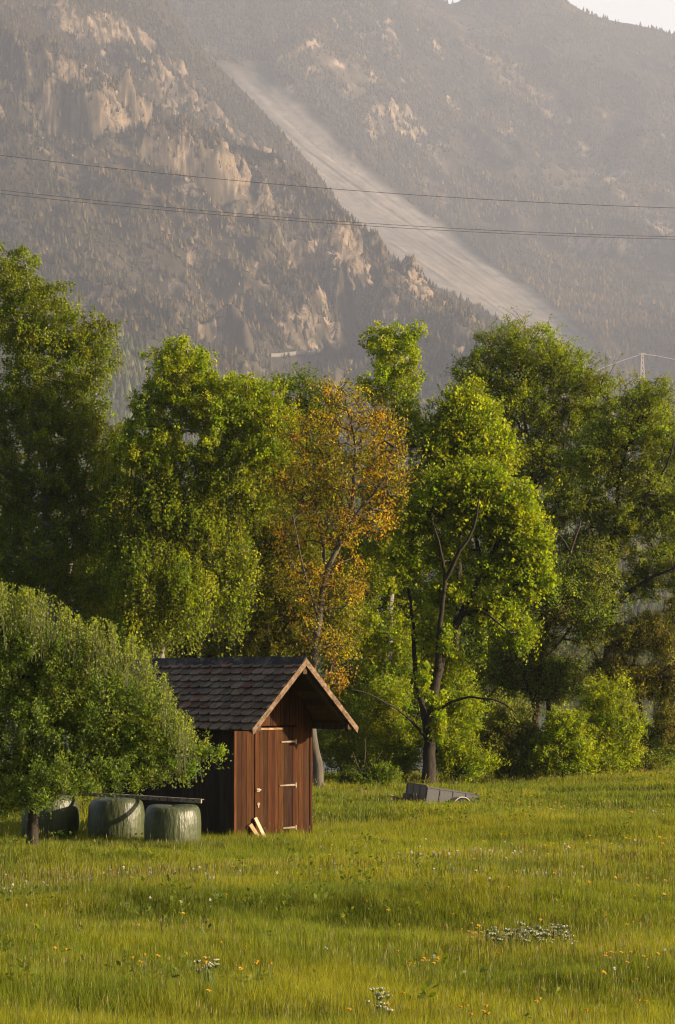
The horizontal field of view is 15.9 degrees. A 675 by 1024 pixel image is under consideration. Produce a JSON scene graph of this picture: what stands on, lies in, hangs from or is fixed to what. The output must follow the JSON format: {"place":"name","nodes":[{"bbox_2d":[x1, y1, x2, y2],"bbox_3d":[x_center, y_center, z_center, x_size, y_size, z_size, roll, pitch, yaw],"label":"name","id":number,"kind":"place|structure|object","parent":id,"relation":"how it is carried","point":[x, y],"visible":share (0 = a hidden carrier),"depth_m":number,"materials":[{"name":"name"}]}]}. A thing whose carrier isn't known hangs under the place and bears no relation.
{"place":"outdoors","nodes":[
{"label":"outdoors","id":0,"kind":"place"},
{"bbox_2d":[271,348,321,356],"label":"road","id":1,"kind":"structure","parent":0,"point":[293,353],"depth_m":3267.93,"materials":[{"name":"grey concrete"}]},
{"bbox_2d":[0,193,653,238],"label":"power cable","id":2,"kind":"object","parent":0,"point":[332,223],"visible":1,"depth_m":157.50,"materials":[{"name":"grey plastic"}]},
{"bbox_2d":[0,717,661,774],"bbox_3d":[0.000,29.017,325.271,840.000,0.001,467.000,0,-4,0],"label":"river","id":3,"kind":"structure","parent":0,"point":[540,724],"depth_m":229.79,"materials":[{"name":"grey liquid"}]},
{"bbox_2d":[0,155,666,207],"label":"power cable","id":4,"kind":"object","parent":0,"point":[330,188],"visible":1,"depth_m":154.68,"materials":[{"name":"grey plastic"}]},
{"bbox_2d":[6,696,666,716],"bbox_3d":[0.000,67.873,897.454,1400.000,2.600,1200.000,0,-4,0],"label":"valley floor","id":5,"kind":"structure","parent":0,"point":[646,703],"depth_m":444.81,"materials":[{"name":"green plant"}]},
{"bbox_2d":[12,629,664,701],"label":"bank wood","id":6,"kind":"object","parent":5,"relation":"on","point":[583,650],"visible":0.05,"depth_m":484.96,"materials":[{"name":"green plant"}]},
{"bbox_2d":[2,190,670,236],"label":"power cable","id":7,"kind":"object","parent":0,"point":[340,221],"visible":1,"depth_m":153.04,"materials":[{"name":"grey plastic"}]},
{"bbox_2d":[0,0,674,675],"bbox_3d":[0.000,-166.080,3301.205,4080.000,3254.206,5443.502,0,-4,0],"label":"mountain","id":8,"kind":"structure","parent":0,"point":[222,188],"depth_m":3570.09,"materials":[{"name":"grey stone"}]},
{"bbox_2d":[0,322,672,690],"bbox_3d":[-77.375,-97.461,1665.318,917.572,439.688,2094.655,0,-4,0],"label":"valley forest","id":9,"kind":"object","parent":8,"relation":"on","point":[127,384],"visible":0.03,"depth_m":2311.25,"materials":[{"name":"green plant"}]},
{"bbox_2d":[0,0,674,634],"bbox_3d":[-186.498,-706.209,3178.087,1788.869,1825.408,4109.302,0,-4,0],"label":"mountain forest","id":10,"kind":"object","parent":8,"relation":"on","point":[282,144],"visible":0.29,"depth_m":3481.13,"materials":[{"name":"green plant"}]},
{"bbox_2d":[638,353,645,378],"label":"lattice mast","id":11,"kind":"object","parent":8,"relation":"on","point":[641,363],"visible":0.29,"depth_m":3170.64,"materials":[{"name":"silver metal"}]},
{"bbox_2d":[0,755,674,1023],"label":"meadow","id":12,"kind":"structure","parent":0,"point":[335,816],"depth_m":33.04,"materials":[{"name":"plant"}]},
{"bbox_2d":[21,794,79,839],"bbox_3d":[-5.856,6.227,49.286,1.186,0.989,1.191,0,-4,0],"label":"wrapped bale","id":13,"kind":"object","parent":12,"relation":"on","point":[66,814],"visible":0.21,"depth_m":48.79},
{"bbox_2d":[0,242,139,745],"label":"birch tree","id":14,"kind":"object","parent":12,"relation":"on","point":[36,332],"visible":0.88,"depth_m":78.17,"materials":[{"name":"green plant"}]},
{"bbox_2d":[1,475,189,771],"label":"shade tree","id":15,"kind":"object","parent":12,"relation":"on","point":[73,610],"visible":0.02,"depth_m":85.49,"materials":[{"name":"green plant"}]},
{"bbox_2d":[88,797,144,840],"bbox_3d":[-4.428,6.192,48.499,1.149,0.948,1.145,0,-4,0],"label":"wrapped bale","id":16,"kind":"object","parent":12,"relation":"on","point":[124,816],"visible":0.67,"depth_m":48.02},
{"bbox_2d":[39,790,203,802],"bbox_3d":[-4.561,5.720,48.774,4.592,0.180,0.114,-3,-5,34],"label":"timber rail","id":17,"kind":"object","parent":16,"relation":"on","point":[171,799],"visible":0.59,"depth_m":48.15,"materials":[{"name":"brown wood"}]},
{"bbox_2d":[0,578,233,845],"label":"apple tree","id":18,"kind":"object","parent":12,"relation":"on","point":[108,711],"visible":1,"depth_m":45.48,"materials":[{"name":"green plant"}]},
{"bbox_2d":[74,419,162,685],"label":"birch tree","id":19,"kind":"object","parent":12,"relation":"on","point":[119,424],"visible":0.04,"depth_m":81.55,"materials":[{"name":"green plant"}]},
{"bbox_2d":[0,834,319,850],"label":"tall grass","id":20,"kind":"structure","parent":12,"relation":"on","point":[167,843],"depth_m":45.99,"materials":[{"name":"green plant"}]},
{"bbox_2d":[144,804,200,844],"bbox_3d":[-3.211,6.130,47.089,1.114,0.877,1.114,0,-4,0],"label":"wrapped bale","id":21,"kind":"object","parent":12,"relation":"on","point":[163,822],"visible":0.77,"depth_m":46.65},
{"bbox_2d":[80,333,311,657],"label":"birch tree","id":22,"kind":"object","parent":12,"relation":"on","point":[178,525],"visible":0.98,"depth_m":75.55,"materials":[{"name":"green plant"}]},
{"bbox_2d":[194,956,219,985],"bbox_3d":[-1.325,4.734,24.658,0.283,0.413,0.246,0,-4,0],"label":"umbel plant","id":23,"kind":"object","parent":12,"relation":"on","point":[213,964],"visible":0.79,"depth_m":24.66,"materials":[{"name":"white plant"}]},
{"bbox_2d":[102,656,358,837],"bbox_3d":[-2.578,5.009,50.993,2.909,3.874,5.952,3,-5,-41],"label":"wooden hut","id":24,"kind":"object","parent":12,"relation":"on","point":[261,718],"visible":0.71,"depth_m":49.55,"materials":[{"name":"brown wood"}]},
{"bbox_2d":[254,727,296,835],"bbox_3d":[-1.251,5.564,49.501,1.078,2.319,0.114,3,-5,-41],"label":"door","id":25,"kind":"structure","parent":24,"relation":"in","point":[275,784],"depth_m":49.52,"materials":[{"name":"brown wood"}]},
{"bbox_2d":[153,498,326,673],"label":"shade tree","id":26,"kind":"object","parent":12,"relation":"on","point":[208,655],"visible":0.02,"depth_m":85.34,"materials":[{"name":"green plant"}]},
{"bbox_2d":[249,823,258,835],"bbox_3d":[-1.660,6.506,48.983,0.299,0.397,0.086,0,-4,-5],"label":"leaning plank","id":27,"kind":"object","parent":12,"relation":"on","point":[253,829],"visible":0.56,"depth_m":48.96,"materials":[{"name":"brown wood"}]},
{"bbox_2d":[254,817,265,835],"bbox_3d":[-1.556,6.446,49.051,0.301,0.510,0.082,0,-4,6],"label":"leaning plank","id":28,"kind":"object","parent":12,"relation":"on","point":[258,824],"visible":0.56,"depth_m":49.04,"materials":[{"name":"beige wood"}]},
{"bbox_2d":[196,489,376,670],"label":"hazel tree","id":29,"kind":"object","parent":12,"relation":"on","point":[264,627],"visible":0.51,"depth_m":79.46,"materials":[{"name":"green plant"}]},
{"bbox_2d":[255,362,364,770],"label":"alder tree","id":30,"kind":"object","parent":12,"relation":"on","point":[296,387],"visible":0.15,"depth_m":93.92,"materials":[{"name":"green plant"}]},
{"bbox_2d":[226,369,440,786],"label":"copper leaved tree","id":31,"kind":"object","parent":12,"relation":"on","point":[347,521],"visible":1,"depth_m":69.99,"materials":[{"name":"orange plant"}]},
{"bbox_2d":[317,673,402,778],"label":"bush","id":32,"kind":"object","parent":12,"relation":"on","point":[340,746],"visible":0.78,"depth_m":76.33,"materials":[{"name":"green plant"}]},
{"bbox_2d":[333,739,404,785],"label":"bush","id":33,"kind":"object","parent":12,"relation":"on","point":[386,773],"visible":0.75,"depth_m":71.40,"materials":[{"name":"green plant"}]},
{"bbox_2d":[363,987,393,1020],"bbox_3d":[0.384,4.675,22.634,0.270,0.451,0.182,-2,-4,22],"label":"umbel plant","id":34,"kind":"object","parent":12,"relation":"on","point":[378,996],"visible":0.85,"depth_m":22.64,"materials":[{"name":"white plant"}]},
{"bbox_2d":[343,668,424,776],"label":"bush","id":35,"kind":"object","parent":12,"relation":"on","point":[386,727],"visible":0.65,"depth_m":78.29,"materials":[{"name":"green plant"}]},
{"bbox_2d":[339,319,431,746],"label":"birch tree","id":36,"kind":"object","parent":12,"relation":"on","point":[393,374],"visible":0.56,"depth_m":83.82,"materials":[{"name":"green plant"}]},
{"bbox_2d":[297,500,488,759],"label":"shade tree","id":37,"kind":"object","parent":12,"relation":"on","point":[419,605],"visible":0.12,"depth_m":91.35,"materials":[{"name":"green plant"}]},
{"bbox_2d":[389,782,479,803],"bbox_3d":[2.390,7.466,62.927,2.332,0.691,1.520,11,-7,-26],"label":"box trailer","id":38,"kind":"object","parent":12,"relation":"on","point":[426,793],"visible":0.49,"depth_m":62.54,"materials":[{"name":"metal"}]},
{"bbox_2d":[398,636,512,783],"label":"bush","id":39,"kind":"object","parent":12,"relation":"on","point":[462,743],"visible":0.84,"depth_m":76.29,"materials":[{"name":"green plant"}]},
{"bbox_2d":[352,449,562,784],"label":"maple tree","id":40,"kind":"object","parent":12,"relation":"on","point":[496,504],"visible":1,"depth_m":75.59,"materials":[{"name":"green plant"}]},
{"bbox_2d":[392,368,540,779],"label":"poplar tree","id":41,"kind":"object","parent":12,"relation":"on","point":[452,435],"visible":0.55,"depth_m":82.77,"materials":[{"name":"green plant"}]},
{"bbox_2d":[410,524,555,738],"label":"shade tree","id":42,"kind":"object","parent":12,"relation":"on","point":[473,637],"visible":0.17,"depth_m":94.19,"materials":[{"name":"green plant"}]},
{"bbox_2d":[472,688,556,781],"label":"bush","id":43,"kind":"object","parent":12,"relation":"on","point":[505,734],"visible":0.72,"depth_m":77.75,"materials":[{"name":"green plant"}]},
{"bbox_2d":[484,922,552,951],"bbox_3d":[2.110,5.038,28.348,0.824,0.473,0.646,0,-4,0],"label":"umbel plant","id":44,"kind":"object","parent":12,"relation":"on","point":[526,933],"visible":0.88,"depth_m":28.33,"materials":[{"name":"white plant"}]},
{"bbox_2d":[439,306,631,719],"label":"willow tree","id":45,"kind":"object","parent":12,"relation":"on","point":[538,361],"visible":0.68,"depth_m":93.98,"materials":[{"name":"green plant"}]},
{"bbox_2d":[470,520,640,772],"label":"twiggy tree","id":46,"kind":"object","parent":12,"relation":"on","point":[591,614],"visible":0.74,"depth_m":84.41,"materials":[{"name":"green plant"}]},
{"bbox_2d":[534,923,579,945],"bbox_3d":[2.628,5.162,29.029,0.552,0.457,0.431,0,-4,0],"label":"umbel plant","id":47,"kind":"object","parent":12,"relation":"on","point":[566,931],"visible":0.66,"depth_m":29.00,"materials":[{"name":"white plant"}]},
{"bbox_2d":[510,701,606,779],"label":"bush","id":48,"kind":"object","parent":12,"relation":"on","point":[564,739],"visible":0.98,"depth_m":77.29,"materials":[{"name":"green plant"}]},
{"bbox_2d":[534,360,674,758],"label":"willow tree","id":49,"kind":"object","parent":12,"relation":"on","point":[604,448],"visible":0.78,"depth_m":88.81,"materials":[{"name":"green plant"}]},
{"bbox_2d":[567,668,655,775],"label":"bush","id":50,"kind":"object","parent":12,"relation":"on","point":[617,752],"visible":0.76,"depth_m":79.31,"materials":[{"name":"green plant"}]},
{"bbox_2d":[584,593,674,771],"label":"drooping willow","id":51,"kind":"object","parent":12,"relation":"on","point":[656,638],"visible":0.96,"depth_m":82.49,"materials":[{"name":"green plant"}]},
{"bbox_2d":[621,716,674,773],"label":"bush","id":52,"kind":"object","parent":12,"relation":"on","point":[655,755],"visible":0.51,"depth_m":82.95,"materials":[{"name":"green plant"}]},
{"bbox_2d":[644,393,674,631],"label":"ash tree","id":53,"kind":"object","parent":12,"relation":"on","point":[673,405],"visible":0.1,"depth_m":93.16,"materials":[{"name":"green plant"}]},
{"bbox_2d":[167,0,674,394],"bbox_3d":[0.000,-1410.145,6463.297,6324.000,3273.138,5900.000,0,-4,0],"label":"mountain","id":54,"kind":"structure","parent":0,"point":[451,260],"depth_m":6131.91,"materials":[{"name":"grey stone"}]},
{"bbox_2d":[165,0,674,395],"bbox_3d":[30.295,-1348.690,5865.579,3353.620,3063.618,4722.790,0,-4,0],"label":"mountain forest","id":55,"kind":"object","parent":54,"relation":"on","point":[623,320],"visible":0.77,"depth_m":6351.89,"materials":[{"name":"green plant"}]},
{"bbox_2d":[445,0,674,33],"label":"sky","id":56,"kind":"structure","parent":0,"point":[661,13],"materials":[{"name":"white"}]}
]}

